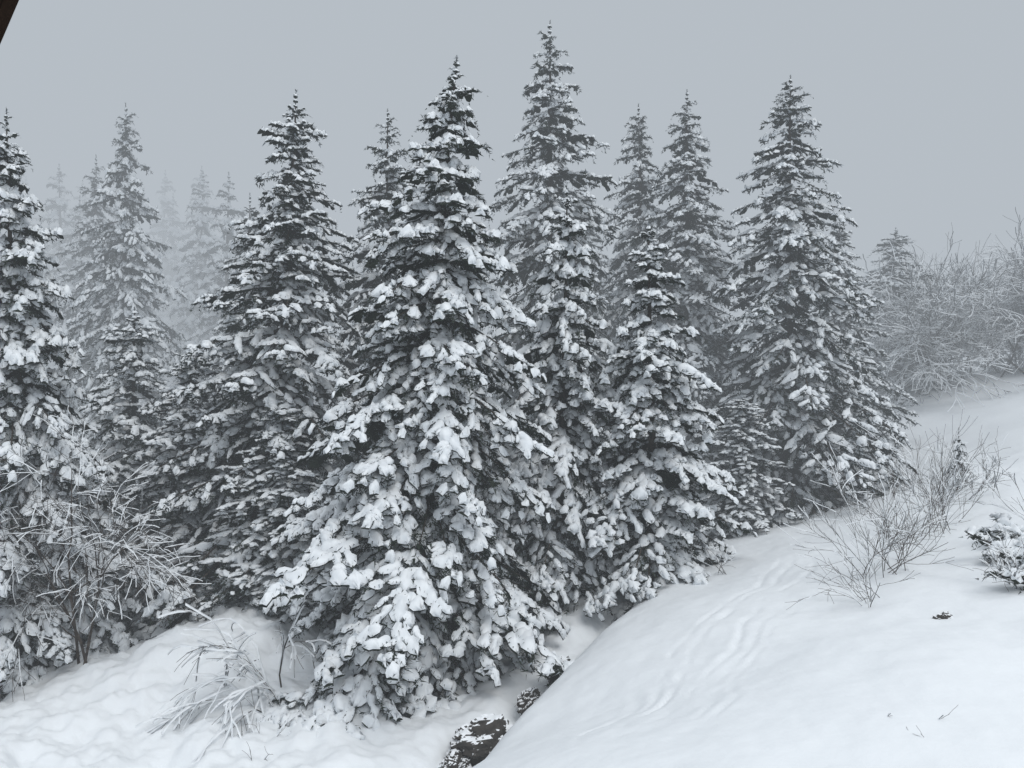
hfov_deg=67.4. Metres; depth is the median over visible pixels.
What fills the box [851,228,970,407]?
spruce tree
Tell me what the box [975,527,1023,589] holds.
bare shrub
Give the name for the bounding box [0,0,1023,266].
sky
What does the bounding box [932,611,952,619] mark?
rock
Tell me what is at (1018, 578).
conifer shrub
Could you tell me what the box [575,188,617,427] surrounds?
spruce tree
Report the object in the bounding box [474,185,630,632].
spruce tree
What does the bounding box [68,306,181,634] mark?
spruce tree
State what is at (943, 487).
bare shrub
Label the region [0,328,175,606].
bare tree
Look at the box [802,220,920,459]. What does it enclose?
spruce tree
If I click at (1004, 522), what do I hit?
conifer shrub
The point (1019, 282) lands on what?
frosted bare tree
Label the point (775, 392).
spruce tree
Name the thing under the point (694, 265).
spruce tree
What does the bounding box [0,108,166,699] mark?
spruce tree
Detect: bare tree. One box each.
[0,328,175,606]
[0,398,222,699]
[0,518,90,639]
[796,233,1023,412]
[854,207,1023,403]
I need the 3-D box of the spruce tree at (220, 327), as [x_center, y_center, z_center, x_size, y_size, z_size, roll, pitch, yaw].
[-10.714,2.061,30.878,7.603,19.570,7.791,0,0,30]
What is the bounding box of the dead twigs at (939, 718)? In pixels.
[887,705,957,736]
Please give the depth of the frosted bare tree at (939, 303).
34.73 m
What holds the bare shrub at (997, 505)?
on the snow ground
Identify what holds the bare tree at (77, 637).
on the snow ground
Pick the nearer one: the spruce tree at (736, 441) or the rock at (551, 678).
the rock at (551, 678)
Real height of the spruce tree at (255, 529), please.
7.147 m
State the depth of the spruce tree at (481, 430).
31.95 m
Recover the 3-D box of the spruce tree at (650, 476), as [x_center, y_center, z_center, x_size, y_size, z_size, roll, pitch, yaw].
[3.650,1.247,19.851,5.199,10.969,5.581,-2,2,-43]
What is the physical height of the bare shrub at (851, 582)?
1.042 m
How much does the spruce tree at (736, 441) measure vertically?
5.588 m
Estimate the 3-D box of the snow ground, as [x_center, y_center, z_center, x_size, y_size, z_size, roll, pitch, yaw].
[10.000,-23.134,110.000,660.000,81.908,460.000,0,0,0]
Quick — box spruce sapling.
[944,429,969,490]
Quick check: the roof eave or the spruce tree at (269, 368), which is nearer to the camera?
the roof eave
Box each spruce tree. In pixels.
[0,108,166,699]
[35,154,153,561]
[39,103,187,561]
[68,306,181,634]
[102,353,258,634]
[117,89,386,645]
[147,398,347,639]
[196,194,295,504]
[258,55,574,739]
[303,109,483,606]
[461,336,491,504]
[468,20,633,593]
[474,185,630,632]
[564,221,757,623]
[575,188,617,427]
[584,104,713,493]
[610,91,771,527]
[676,74,918,540]
[676,394,805,541]
[800,343,895,505]
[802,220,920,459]
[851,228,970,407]
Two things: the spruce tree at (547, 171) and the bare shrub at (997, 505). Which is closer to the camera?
the bare shrub at (997, 505)
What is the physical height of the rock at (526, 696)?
0.533 m
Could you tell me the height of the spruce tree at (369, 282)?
18.985 m
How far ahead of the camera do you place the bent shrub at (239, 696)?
15.52 m
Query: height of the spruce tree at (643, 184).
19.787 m
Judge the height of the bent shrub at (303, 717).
1.648 m
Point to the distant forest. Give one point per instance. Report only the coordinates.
(194, 273)
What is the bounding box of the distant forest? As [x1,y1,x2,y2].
[0,164,739,463]
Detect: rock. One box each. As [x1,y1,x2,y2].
[438,749,472,767]
[450,713,512,765]
[517,687,539,714]
[547,655,570,683]
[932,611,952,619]
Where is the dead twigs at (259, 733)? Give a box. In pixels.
[241,720,285,760]
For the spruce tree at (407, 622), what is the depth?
16.60 m
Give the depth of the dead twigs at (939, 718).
8.69 m
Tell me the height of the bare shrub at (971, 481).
2.037 m
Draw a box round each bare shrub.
[695,538,742,575]
[775,414,973,578]
[785,546,918,608]
[810,410,1010,551]
[917,429,1018,499]
[954,453,1023,538]
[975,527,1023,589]
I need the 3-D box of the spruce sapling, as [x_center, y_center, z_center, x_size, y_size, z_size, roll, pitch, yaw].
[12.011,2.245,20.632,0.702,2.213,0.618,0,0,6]
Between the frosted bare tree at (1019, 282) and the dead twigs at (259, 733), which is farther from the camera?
the frosted bare tree at (1019, 282)
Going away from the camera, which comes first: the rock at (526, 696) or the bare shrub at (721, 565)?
the rock at (526, 696)
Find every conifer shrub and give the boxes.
[245,700,303,735]
[268,672,402,724]
[958,512,1023,567]
[975,568,1023,593]
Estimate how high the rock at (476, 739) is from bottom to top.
0.965 m
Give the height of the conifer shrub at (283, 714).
0.856 m
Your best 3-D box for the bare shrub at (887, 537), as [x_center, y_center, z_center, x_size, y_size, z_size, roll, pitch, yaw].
[7.371,2.240,15.033,3.949,3.336,3.755,0,0,0]
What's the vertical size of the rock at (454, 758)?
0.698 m
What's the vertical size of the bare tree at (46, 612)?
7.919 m
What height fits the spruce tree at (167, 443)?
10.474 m
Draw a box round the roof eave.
[0,0,18,43]
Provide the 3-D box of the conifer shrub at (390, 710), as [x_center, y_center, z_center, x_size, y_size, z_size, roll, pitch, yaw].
[-3.438,6.561,15.813,3.079,1.043,2.103,0,0,11]
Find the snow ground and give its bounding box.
[0,196,1023,767]
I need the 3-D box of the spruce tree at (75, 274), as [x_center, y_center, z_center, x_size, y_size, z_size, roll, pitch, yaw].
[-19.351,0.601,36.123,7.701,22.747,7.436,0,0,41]
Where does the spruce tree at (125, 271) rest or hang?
on the snow ground
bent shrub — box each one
[135,600,331,762]
[276,640,384,733]
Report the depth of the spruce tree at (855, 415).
27.43 m

